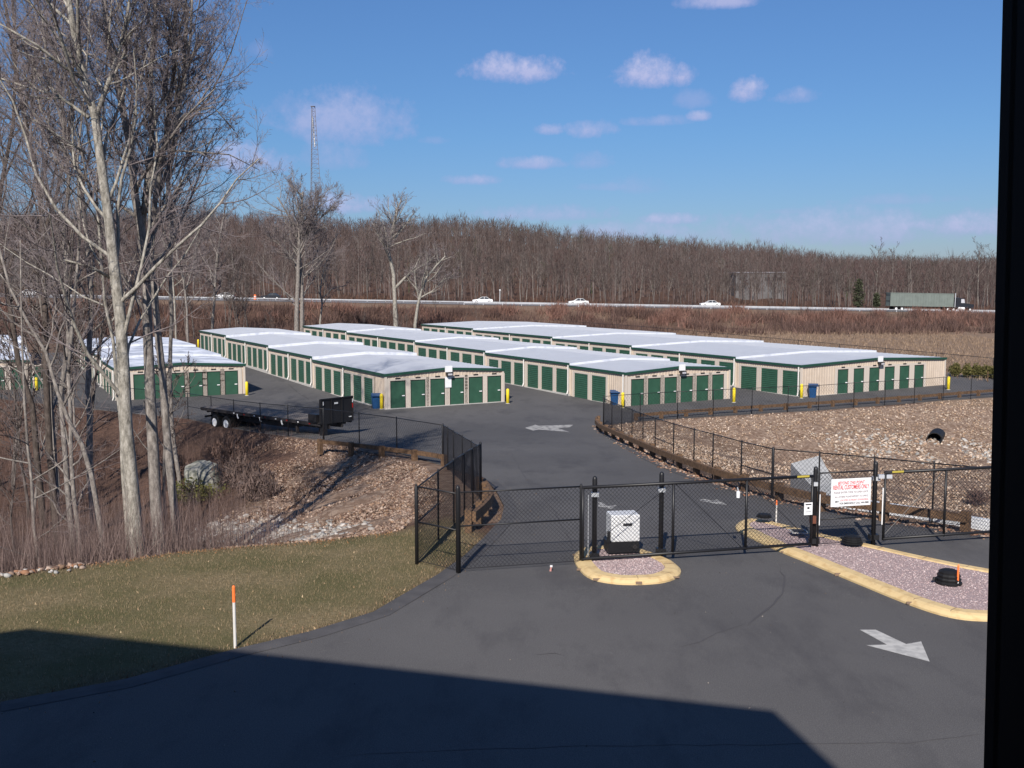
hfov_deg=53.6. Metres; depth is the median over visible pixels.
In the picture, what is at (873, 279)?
bare tree
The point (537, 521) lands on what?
gate
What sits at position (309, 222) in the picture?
bare tree
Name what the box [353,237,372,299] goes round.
bare tree
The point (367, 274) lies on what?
bare tree
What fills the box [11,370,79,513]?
bare tree
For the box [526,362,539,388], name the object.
door
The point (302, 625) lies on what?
leaf litter
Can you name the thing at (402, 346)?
door
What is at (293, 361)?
door
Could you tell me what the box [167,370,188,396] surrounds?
door
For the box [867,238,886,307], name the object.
bare tree
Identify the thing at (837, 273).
bare tree
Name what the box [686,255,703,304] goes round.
bare tree
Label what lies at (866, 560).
gravel
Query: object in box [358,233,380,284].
bare tree
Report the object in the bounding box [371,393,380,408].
trash bin
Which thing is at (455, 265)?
bare tree
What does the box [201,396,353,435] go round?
flatbed trailer
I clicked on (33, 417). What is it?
bare tree
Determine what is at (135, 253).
bare tree
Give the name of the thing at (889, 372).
door
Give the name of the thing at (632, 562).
gravel
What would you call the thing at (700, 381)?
door
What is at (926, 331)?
bank shrubbery
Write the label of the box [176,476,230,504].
shrub
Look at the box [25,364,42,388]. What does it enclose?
door
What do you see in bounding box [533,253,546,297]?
bare tree
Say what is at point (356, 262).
bare tree
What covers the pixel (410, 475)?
riprap rubble
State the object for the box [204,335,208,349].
door
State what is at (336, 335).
door
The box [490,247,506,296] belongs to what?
bare tree
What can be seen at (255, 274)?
bare tree
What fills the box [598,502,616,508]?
road marking
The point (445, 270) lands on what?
bare tree
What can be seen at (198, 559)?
lawn grass
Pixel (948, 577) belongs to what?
ribbed dome
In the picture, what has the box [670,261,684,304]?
bare tree
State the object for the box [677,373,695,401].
door
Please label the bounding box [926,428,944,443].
culvert pipe
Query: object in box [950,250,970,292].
bare tree
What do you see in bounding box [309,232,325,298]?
bare tree
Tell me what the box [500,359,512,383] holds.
door
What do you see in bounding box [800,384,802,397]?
bollard
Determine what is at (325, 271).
bare tree
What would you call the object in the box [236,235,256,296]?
bare tree
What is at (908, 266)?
bare tree
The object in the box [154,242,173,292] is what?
bare tree
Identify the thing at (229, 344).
door
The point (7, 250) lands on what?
bare tree
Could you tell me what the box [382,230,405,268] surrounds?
bare tree
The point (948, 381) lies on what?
bollard
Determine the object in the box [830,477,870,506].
customer sign
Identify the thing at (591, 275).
bare tree
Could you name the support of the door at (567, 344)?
in the storage building at (756, 365)
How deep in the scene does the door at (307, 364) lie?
94.61 m
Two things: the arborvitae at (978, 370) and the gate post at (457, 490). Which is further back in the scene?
the arborvitae at (978, 370)
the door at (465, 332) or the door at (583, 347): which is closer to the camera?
the door at (583, 347)
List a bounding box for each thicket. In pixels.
[159,446,198,483]
[206,424,253,464]
[210,444,260,487]
[227,456,280,501]
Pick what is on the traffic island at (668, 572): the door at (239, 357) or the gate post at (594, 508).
the gate post at (594, 508)
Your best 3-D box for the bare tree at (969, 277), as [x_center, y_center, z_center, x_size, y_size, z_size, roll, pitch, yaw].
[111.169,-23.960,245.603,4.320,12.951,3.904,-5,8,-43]
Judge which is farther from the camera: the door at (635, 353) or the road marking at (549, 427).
the door at (635, 353)
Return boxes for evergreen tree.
[852,278,865,307]
[871,292,880,307]
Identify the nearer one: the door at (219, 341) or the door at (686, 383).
the door at (686, 383)
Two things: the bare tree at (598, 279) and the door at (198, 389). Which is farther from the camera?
the bare tree at (598, 279)
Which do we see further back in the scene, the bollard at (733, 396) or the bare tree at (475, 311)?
the bare tree at (475, 311)
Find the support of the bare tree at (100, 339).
on the ground at (92, 624)
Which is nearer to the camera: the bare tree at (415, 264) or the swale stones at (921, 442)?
the swale stones at (921, 442)
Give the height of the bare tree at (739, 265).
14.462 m
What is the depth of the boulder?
50.83 m
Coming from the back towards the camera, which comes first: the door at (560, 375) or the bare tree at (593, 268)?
the bare tree at (593, 268)
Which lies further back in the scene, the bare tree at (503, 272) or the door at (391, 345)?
the bare tree at (503, 272)
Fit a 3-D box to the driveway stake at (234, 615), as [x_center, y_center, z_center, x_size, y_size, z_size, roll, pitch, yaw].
[-5.361,4.535,19.570,0.058,1.320,0.058,-2,6,-22]
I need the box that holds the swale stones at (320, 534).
[188,507,393,545]
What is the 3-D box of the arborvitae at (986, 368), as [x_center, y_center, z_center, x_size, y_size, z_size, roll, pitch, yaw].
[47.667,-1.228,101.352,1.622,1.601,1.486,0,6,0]
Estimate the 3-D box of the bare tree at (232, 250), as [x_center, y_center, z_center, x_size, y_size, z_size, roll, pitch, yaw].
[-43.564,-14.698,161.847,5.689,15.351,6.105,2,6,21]
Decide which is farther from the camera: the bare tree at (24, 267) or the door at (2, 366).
the bare tree at (24, 267)
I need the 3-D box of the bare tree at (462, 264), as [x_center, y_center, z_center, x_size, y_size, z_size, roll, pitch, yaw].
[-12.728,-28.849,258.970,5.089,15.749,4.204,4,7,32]
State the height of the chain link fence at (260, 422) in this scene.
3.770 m
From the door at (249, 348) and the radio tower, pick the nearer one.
the door at (249, 348)
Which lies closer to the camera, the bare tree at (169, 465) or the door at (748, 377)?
the bare tree at (169, 465)
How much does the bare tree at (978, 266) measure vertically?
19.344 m
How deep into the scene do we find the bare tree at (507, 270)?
248.47 m
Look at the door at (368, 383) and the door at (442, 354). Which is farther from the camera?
the door at (442, 354)
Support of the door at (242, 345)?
in the storage building at (359, 372)
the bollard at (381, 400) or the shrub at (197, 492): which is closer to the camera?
the shrub at (197, 492)
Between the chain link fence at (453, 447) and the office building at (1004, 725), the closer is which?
the office building at (1004, 725)
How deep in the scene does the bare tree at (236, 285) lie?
179.83 m
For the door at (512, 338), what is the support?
in the storage building at (756, 365)
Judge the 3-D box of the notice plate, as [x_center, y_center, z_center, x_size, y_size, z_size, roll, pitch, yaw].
[7.781,3.276,26.610,0.240,0.330,0.015,-1,6,-14]
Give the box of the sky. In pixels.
[0,0,1002,262]
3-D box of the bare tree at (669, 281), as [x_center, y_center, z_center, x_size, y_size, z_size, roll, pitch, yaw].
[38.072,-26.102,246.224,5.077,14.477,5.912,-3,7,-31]
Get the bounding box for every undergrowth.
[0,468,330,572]
[2,287,994,309]
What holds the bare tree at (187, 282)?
on the ground at (92, 624)
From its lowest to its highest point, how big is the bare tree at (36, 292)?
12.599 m
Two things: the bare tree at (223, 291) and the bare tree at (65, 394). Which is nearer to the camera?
the bare tree at (65, 394)
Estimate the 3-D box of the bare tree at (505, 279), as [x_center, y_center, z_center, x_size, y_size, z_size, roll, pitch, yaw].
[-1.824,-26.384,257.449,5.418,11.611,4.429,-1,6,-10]
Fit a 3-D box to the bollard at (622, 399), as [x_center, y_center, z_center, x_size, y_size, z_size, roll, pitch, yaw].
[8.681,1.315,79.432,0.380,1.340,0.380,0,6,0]
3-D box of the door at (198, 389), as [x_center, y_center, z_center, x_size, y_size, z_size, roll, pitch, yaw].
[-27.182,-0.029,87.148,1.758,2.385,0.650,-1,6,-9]
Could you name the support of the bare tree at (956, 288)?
on the ground at (92, 624)
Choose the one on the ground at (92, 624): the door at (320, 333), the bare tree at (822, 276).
the bare tree at (822, 276)
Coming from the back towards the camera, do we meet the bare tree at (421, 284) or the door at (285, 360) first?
the bare tree at (421, 284)
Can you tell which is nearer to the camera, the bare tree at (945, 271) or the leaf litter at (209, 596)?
the leaf litter at (209, 596)
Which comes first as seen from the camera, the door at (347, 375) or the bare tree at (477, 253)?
the door at (347, 375)
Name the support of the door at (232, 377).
in the storage building at (216, 374)
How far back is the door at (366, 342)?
128.55 m
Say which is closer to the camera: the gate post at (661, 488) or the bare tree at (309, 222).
the gate post at (661, 488)
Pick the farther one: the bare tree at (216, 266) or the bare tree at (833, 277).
the bare tree at (833, 277)
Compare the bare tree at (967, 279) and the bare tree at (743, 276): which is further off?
the bare tree at (967, 279)
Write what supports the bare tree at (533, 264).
on the ground at (92, 624)
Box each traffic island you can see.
[573,546,680,584]
[735,518,988,621]
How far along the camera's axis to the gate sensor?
26.05 m
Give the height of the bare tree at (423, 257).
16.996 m
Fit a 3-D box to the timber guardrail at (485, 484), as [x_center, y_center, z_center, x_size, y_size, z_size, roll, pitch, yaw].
[-0.978,3.952,32.834,0.769,1.369,7.346,0,6,0]
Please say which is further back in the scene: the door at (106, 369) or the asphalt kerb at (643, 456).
the door at (106, 369)
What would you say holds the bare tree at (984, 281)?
on the ground at (92, 624)
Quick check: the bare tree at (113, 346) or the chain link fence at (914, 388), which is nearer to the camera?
the bare tree at (113, 346)
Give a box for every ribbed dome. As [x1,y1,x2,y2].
[756,513,771,518]
[840,534,862,545]
[932,568,962,586]
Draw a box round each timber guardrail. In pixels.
[317,439,446,466]
[465,476,493,532]
[595,415,971,531]
[634,389,992,420]
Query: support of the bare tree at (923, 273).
on the ground at (92, 624)
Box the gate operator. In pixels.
[604,510,639,552]
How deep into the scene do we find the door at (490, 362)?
99.36 m
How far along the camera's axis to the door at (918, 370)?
93.91 m
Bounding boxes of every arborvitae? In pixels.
[947,362,960,375]
[961,363,972,377]
[972,363,983,377]
[982,364,993,377]
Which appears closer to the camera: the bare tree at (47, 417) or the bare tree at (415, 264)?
the bare tree at (47, 417)
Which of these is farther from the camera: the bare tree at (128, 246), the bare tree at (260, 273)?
the bare tree at (260, 273)
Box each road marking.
[526,425,571,431]
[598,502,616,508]
[699,499,725,504]
[861,630,929,661]
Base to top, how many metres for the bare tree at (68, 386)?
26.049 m
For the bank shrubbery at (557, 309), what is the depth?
198.67 m
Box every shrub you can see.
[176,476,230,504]
[966,488,989,505]
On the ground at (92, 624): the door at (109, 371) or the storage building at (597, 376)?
the storage building at (597, 376)
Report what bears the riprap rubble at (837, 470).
on the ground at (92, 624)
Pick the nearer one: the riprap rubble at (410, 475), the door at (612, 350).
the riprap rubble at (410, 475)
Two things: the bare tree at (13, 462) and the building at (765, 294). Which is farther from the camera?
the building at (765, 294)
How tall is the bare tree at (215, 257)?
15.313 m
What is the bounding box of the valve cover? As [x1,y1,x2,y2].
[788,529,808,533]
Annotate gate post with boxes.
[455,485,459,572]
[588,476,598,556]
[656,472,665,555]
[808,466,820,545]
[868,461,891,544]
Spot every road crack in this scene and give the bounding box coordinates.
[349,734,976,755]
[511,453,571,544]
[685,625,739,645]
[748,568,784,624]
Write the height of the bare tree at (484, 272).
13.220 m
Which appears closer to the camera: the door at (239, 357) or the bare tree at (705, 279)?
the door at (239, 357)
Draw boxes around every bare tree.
[0,0,128,528]
[0,0,148,554]
[0,0,164,547]
[0,0,177,531]
[0,0,262,552]
[0,0,290,555]
[0,189,145,566]
[0,197,114,550]
[0,199,102,517]
[0,230,16,266]
[0,258,31,318]
[0,295,74,489]
[0,326,49,518]
[0,408,60,550]
[1,0,202,557]
[2,251,26,323]
[10,0,225,550]
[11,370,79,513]
[12,224,70,335]
[13,252,31,302]
[19,260,48,328]
[22,375,83,492]
[34,290,87,440]
[40,235,139,485]
[47,239,72,331]
[48,287,94,437]
[49,304,100,405]
[72,271,96,325]
[84,0,267,544]
[85,0,273,497]
[96,284,114,336]
[116,345,201,522]
[120,223,137,272]
[121,259,140,333]
[129,230,140,291]
[151,185,223,342]
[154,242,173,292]
[155,191,208,338]
[175,276,190,333]
[177,270,202,338]
[182,237,201,296]
[188,191,246,328]
[201,277,219,320]
[203,236,223,276]
[203,236,225,280]
[207,271,251,327]
[208,258,232,322]
[215,244,256,327]
[218,249,237,288]
[219,276,243,326]
[220,256,252,325]
[221,240,240,293]
[221,268,241,327]
[223,228,242,282]
[230,237,257,296]
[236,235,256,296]
[237,242,250,297]
[238,158,353,331]
[238,278,252,326]
[249,254,269,297]
[253,253,271,294]
[254,235,271,294]
[254,251,266,295]
[266,253,282,286]
[278,256,294,297]
[289,259,303,296]
[302,240,313,295]
[307,243,319,297]
[308,238,349,324]
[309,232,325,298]
[315,247,332,298]
[317,242,341,298]
[326,250,343,298]
[341,253,357,297]
[349,259,360,293]
[351,251,363,298]
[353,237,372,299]
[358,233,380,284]
[358,256,373,293]
[368,189,442,326]
[375,254,386,299]
[381,250,395,299]
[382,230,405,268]
[389,308,403,326]
[391,239,407,299]
[392,236,406,299]
[402,302,410,325]
[403,238,460,328]
[410,246,430,299]
[412,232,435,300]
[431,244,441,300]
[434,249,455,300]
[436,259,456,300]
[439,260,449,297]
[445,240,460,300]
[450,248,470,300]
[453,241,470,295]
[465,241,489,298]
[466,247,483,298]
[469,303,480,320]
[474,250,491,296]
[475,246,492,297]
[487,252,496,301]
[488,250,507,298]
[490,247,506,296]
[494,253,515,301]
[495,258,513,301]
[503,248,515,300]
[507,231,536,301]
[514,247,528,301]
[519,247,531,301]
[527,246,540,300]
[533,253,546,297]
[538,267,548,297]
[540,243,558,300]
[544,261,565,292]
[548,249,561,300]
[548,249,562,299]
[550,251,568,299]
[556,240,568,302]
[564,244,585,298]
[567,238,588,293]
[575,259,595,298]
[585,247,599,299]
[585,259,597,293]
[588,258,594,301]
[590,266,604,298]
[607,267,615,302]
[609,259,620,303]
[638,262,645,303]
[638,264,649,297]
[645,265,657,294]
[656,249,682,304]
[663,265,680,303]
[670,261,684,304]
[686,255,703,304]
[697,259,714,302]
[714,275,726,302]
[721,269,735,291]
[724,269,738,300]
[732,249,749,303]
[735,254,753,305]
[735,264,747,302]
[748,274,757,298]
[749,256,761,305]
[751,261,766,305]
[760,248,781,305]
[762,264,772,305]
[768,270,779,299]
[771,263,785,301]
[775,248,797,306]
[777,262,790,302]
[787,258,809,306]
[794,260,810,306]
[798,258,813,304]
[811,256,827,305]
[815,261,831,305]
[824,257,843,304]
[829,252,844,306]
[832,261,851,306]
[832,267,841,306]
[839,266,850,307]
[851,261,861,287]
[855,260,865,281]
[864,276,874,302]
[865,258,879,305]
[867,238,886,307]
[867,261,878,306]
[873,268,886,292]
[876,265,886,291]
[884,241,899,292]
[889,261,904,292]
[899,275,908,307]
[902,251,916,292]
[902,252,920,308]
[902,263,915,290]
[907,268,922,292]
[917,257,931,308]
[922,258,942,292]
[937,260,955,292]
[945,256,961,283]
[949,259,967,297]
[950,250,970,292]
[959,258,977,303]
[959,267,976,294]
[960,259,976,303]
[970,236,991,308]
[970,278,980,306]
[978,264,990,309]
[979,271,992,309]
[981,245,995,305]
[986,269,995,309]
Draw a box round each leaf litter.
[3,531,454,676]
[25,489,538,712]
[64,531,396,569]
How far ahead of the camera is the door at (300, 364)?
96.52 m
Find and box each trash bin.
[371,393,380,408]
[610,390,619,404]
[808,383,818,397]
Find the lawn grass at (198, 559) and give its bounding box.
[0,520,480,700]
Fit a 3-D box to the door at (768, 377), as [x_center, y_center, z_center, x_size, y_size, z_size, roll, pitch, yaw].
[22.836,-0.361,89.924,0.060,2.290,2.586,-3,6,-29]
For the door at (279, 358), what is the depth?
102.54 m
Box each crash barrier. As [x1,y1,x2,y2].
[24,294,994,310]
[464,302,994,311]
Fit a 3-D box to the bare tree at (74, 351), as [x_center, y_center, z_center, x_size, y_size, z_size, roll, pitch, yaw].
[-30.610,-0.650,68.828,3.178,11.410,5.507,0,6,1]
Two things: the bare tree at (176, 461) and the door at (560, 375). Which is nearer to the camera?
the bare tree at (176, 461)
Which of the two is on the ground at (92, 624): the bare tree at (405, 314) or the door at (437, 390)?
the bare tree at (405, 314)
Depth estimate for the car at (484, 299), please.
227.59 m
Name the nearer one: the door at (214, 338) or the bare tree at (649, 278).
the door at (214, 338)
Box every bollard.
[245,381,248,395]
[380,393,382,408]
[506,389,509,403]
[621,392,624,407]
[732,388,735,402]
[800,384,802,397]
[946,376,949,389]
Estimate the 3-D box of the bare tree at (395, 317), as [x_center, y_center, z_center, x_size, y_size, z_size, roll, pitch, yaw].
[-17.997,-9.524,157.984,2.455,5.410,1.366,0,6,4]
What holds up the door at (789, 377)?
in the storage building at (756, 365)
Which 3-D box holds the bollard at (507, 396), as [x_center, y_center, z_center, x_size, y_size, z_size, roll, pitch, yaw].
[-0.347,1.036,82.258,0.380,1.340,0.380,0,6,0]
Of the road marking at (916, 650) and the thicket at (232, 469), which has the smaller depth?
the road marking at (916, 650)
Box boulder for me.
[184,460,225,499]
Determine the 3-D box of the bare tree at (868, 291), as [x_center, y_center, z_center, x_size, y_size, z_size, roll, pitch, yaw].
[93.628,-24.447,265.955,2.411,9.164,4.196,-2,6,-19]
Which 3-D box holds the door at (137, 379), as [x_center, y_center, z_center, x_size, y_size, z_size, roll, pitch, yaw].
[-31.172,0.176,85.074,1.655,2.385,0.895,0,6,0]
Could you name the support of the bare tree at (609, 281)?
on the ground at (92, 624)
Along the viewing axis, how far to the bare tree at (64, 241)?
40.35 m
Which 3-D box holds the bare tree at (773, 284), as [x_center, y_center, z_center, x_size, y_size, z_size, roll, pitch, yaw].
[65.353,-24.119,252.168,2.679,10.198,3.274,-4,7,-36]
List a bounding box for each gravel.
[592,549,662,574]
[750,522,987,609]
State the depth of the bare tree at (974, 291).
267.85 m
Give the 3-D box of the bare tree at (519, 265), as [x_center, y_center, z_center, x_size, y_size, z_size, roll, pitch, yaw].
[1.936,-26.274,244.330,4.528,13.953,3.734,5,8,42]
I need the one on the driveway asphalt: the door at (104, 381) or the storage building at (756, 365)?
the storage building at (756, 365)
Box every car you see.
[260,293,281,297]
[472,297,492,302]
[568,298,588,302]
[699,300,720,306]
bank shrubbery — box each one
[0,294,994,337]
[0,297,994,328]
[17,301,994,336]
[539,303,968,319]
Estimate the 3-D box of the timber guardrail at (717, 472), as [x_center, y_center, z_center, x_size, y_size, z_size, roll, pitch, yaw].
[7.909,3.393,48.359,3.400,3.292,40.016,-1,6,-10]
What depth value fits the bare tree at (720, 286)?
246.46 m
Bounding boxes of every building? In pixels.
[0,335,42,389]
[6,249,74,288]
[76,336,245,400]
[199,327,504,409]
[302,323,731,405]
[421,321,946,396]
[729,272,785,299]
[984,0,1023,767]
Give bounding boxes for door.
[0,365,9,389]
[6,365,27,389]
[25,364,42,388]
[102,366,105,389]
[105,368,108,392]
[108,369,111,395]
[130,372,144,399]
[155,371,168,397]
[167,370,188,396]
[184,369,206,396]
[200,334,203,348]
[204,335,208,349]
[204,369,224,395]
[208,335,212,351]
[212,336,216,352]
[217,337,221,355]
[221,338,226,356]
[221,368,241,394]
[227,341,231,359]
[232,342,236,360]
[236,343,241,362]
[241,344,246,364]
[246,345,251,365]
[252,346,257,367]
[257,347,262,368]
[263,348,269,370]
[270,352,276,375]
[276,354,282,376]
[283,355,289,378]
[290,357,296,380]
[297,358,304,382]
[304,360,313,384]
[311,330,317,335]
[314,364,322,390]
[318,331,324,336]
[323,366,331,393]
[325,331,331,337]
[332,332,338,338]
[332,368,341,395]
[340,333,346,339]
[343,371,351,396]
[348,336,355,341]
[352,373,362,401]
[355,337,362,342]
[362,375,374,404]
[363,338,370,345]
[371,339,378,346]
[379,340,387,347]
[387,378,409,408]
[388,341,396,349]
[397,342,405,350]
[406,343,415,352]
[406,377,428,406]
[417,346,426,356]
[426,376,448,405]
[427,347,437,358]
[430,328,438,331]
[438,349,448,359]
[446,375,467,404]
[449,350,460,361]
[455,330,463,333]
[461,352,472,363]
[464,331,473,334]
[465,374,483,403]
[473,353,485,365]
[484,373,504,401]
[487,357,499,367]
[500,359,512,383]
[501,336,510,340]
[511,336,520,341]
[512,361,525,385]
[521,337,530,342]
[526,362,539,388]
[531,338,541,343]
[540,364,553,390]
[542,339,552,344]
[554,342,565,345]
[554,366,569,393]
[566,343,577,348]
[572,371,589,399]
[578,344,590,349]
[590,373,607,402]
[591,346,603,351]
[604,347,617,352]
[618,348,631,354]
[627,376,647,405]
[634,352,648,355]
[644,375,663,404]
[649,353,664,357]
[664,374,679,403]
[665,355,681,361]
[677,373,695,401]
[682,356,698,363]
[693,372,711,400]
[699,358,716,365]
[709,372,726,399]
[717,360,735,385]
[738,364,758,390]
[759,366,779,393]
[780,368,802,395]
[834,367,850,393]
[850,366,866,392]
[866,365,881,390]
[881,364,896,389]
[896,363,911,388]
[911,362,925,387]
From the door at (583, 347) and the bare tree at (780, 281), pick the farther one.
the bare tree at (780, 281)
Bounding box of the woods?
[0,203,995,309]
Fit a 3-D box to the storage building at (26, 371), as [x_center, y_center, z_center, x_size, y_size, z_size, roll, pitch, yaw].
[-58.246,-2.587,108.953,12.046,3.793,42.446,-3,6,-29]
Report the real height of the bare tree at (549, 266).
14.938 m
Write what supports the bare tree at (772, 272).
on the ground at (92, 624)
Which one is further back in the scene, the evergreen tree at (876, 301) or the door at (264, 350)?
the evergreen tree at (876, 301)
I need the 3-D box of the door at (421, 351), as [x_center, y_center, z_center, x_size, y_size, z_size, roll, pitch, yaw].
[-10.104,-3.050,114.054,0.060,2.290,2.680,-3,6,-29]
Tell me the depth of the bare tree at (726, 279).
253.59 m
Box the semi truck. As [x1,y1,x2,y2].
[885,291,973,311]
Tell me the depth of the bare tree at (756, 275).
260.54 m
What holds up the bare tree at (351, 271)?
on the ground at (92, 624)
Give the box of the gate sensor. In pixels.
[736,487,739,497]
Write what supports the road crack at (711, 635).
on the driveway asphalt
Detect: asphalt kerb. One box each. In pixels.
[0,480,516,710]
[593,426,988,539]
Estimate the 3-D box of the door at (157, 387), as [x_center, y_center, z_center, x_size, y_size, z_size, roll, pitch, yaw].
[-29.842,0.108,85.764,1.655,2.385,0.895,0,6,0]
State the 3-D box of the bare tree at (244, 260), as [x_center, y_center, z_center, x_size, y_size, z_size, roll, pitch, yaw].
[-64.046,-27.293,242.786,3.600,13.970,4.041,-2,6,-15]
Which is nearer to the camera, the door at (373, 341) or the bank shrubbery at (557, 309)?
the door at (373, 341)
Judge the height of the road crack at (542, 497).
1.374 m
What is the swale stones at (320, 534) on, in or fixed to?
on the ground at (92, 624)
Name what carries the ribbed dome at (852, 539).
on the traffic island at (917, 600)
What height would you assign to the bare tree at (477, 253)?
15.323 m
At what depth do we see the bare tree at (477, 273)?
259.20 m
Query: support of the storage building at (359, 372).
on the driveway asphalt
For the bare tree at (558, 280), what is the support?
on the ground at (92, 624)
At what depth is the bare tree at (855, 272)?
254.36 m
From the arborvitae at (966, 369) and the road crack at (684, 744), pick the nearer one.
the road crack at (684, 744)
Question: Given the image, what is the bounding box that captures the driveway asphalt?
[0,347,992,767]
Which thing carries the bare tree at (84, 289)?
on the ground at (92, 624)
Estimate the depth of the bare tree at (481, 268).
241.95 m
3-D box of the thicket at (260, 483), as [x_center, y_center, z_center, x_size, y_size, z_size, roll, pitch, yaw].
[-11.863,4.461,47.223,2.273,2.230,2.274,5,7,39]
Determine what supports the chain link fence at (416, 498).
on the ground at (92, 624)
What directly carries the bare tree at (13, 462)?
on the ground at (92, 624)
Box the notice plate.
[804,502,812,514]
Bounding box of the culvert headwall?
[790,456,832,504]
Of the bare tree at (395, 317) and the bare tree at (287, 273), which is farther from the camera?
the bare tree at (287, 273)
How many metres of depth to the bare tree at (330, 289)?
169.13 m
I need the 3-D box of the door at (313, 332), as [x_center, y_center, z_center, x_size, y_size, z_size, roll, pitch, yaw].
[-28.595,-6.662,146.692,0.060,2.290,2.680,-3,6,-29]
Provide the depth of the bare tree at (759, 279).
247.06 m
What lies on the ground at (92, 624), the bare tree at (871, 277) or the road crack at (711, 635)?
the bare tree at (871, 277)
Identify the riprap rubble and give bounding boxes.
[93,434,443,563]
[612,398,992,518]
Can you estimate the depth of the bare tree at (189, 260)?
237.56 m
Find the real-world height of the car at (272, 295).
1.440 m
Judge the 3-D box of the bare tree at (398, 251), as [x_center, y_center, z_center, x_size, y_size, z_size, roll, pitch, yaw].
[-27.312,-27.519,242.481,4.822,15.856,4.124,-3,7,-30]
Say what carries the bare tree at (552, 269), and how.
on the ground at (92, 624)
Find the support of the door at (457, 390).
in the storage building at (359, 372)
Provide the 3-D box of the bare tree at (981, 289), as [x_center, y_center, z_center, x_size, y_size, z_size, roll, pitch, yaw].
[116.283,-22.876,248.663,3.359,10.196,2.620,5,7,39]
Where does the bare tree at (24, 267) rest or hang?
on the ground at (92, 624)
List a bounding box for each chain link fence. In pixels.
[0,377,441,463]
[414,442,481,564]
[415,484,455,569]
[442,423,478,493]
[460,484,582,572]
[555,319,993,370]
[603,374,992,422]
[603,397,990,524]
[816,468,875,546]
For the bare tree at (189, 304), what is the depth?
159.09 m
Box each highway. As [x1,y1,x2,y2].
[2,296,994,312]
[3,295,958,310]
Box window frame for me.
[984,0,1023,767]
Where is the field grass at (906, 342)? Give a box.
[673,329,993,380]
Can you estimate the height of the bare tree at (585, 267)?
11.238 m
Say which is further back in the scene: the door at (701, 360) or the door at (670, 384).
the door at (701, 360)
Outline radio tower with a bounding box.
[310,106,324,243]
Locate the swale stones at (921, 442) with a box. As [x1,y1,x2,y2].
[811,428,991,464]
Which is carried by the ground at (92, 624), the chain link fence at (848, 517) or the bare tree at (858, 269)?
the bare tree at (858, 269)
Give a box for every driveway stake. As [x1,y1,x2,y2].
[232,585,236,647]
[957,564,958,582]
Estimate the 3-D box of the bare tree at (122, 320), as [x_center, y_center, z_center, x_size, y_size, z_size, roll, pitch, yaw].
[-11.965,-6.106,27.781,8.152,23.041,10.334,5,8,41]
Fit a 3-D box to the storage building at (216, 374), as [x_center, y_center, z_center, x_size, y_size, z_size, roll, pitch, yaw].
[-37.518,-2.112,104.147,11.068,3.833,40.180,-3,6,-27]
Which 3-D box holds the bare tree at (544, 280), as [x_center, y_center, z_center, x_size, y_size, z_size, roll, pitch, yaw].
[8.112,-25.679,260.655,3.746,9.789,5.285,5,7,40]
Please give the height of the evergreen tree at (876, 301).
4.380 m
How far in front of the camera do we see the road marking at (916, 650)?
19.58 m
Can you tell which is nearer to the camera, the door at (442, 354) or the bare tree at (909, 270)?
the door at (442, 354)
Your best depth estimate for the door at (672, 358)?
101.50 m
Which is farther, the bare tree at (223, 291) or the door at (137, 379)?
the bare tree at (223, 291)
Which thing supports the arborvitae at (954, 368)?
on the ground at (92, 624)
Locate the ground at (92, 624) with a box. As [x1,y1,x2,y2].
[0,230,995,701]
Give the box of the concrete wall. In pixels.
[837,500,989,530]
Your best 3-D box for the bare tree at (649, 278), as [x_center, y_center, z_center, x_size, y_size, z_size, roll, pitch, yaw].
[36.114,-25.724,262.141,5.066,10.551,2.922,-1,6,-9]
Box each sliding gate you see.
[581,475,813,560]
[882,466,990,540]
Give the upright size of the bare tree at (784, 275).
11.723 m
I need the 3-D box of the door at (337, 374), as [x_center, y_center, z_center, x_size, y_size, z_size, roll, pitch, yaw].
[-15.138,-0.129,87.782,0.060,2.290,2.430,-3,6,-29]
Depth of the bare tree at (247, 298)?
167.60 m
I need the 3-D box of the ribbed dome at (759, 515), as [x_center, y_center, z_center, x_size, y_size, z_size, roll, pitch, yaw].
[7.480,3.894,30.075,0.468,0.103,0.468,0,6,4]
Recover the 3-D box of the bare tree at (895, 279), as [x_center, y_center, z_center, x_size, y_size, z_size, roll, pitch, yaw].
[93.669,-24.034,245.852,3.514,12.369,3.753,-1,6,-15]
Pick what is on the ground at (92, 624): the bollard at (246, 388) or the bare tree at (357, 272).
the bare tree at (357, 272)
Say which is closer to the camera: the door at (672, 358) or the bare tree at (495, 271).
the door at (672, 358)
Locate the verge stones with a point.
(828, 508)
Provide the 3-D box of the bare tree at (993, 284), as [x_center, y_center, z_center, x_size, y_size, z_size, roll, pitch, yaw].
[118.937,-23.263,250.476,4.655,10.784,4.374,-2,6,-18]
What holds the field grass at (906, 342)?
on the ground at (92, 624)
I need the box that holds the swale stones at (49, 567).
[0,561,104,577]
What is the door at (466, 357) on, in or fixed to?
in the storage building at (597, 376)
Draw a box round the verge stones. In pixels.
[591,426,988,538]
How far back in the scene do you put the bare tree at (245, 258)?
244.26 m
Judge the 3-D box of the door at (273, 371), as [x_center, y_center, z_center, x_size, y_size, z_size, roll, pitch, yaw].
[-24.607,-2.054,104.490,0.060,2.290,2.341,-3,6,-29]
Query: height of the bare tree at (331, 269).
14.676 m
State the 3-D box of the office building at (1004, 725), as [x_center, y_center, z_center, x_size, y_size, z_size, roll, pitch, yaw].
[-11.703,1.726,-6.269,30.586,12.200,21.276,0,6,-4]
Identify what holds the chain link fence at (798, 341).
on the ground at (92, 624)
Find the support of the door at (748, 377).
in the storage building at (756, 365)
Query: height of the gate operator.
0.990 m

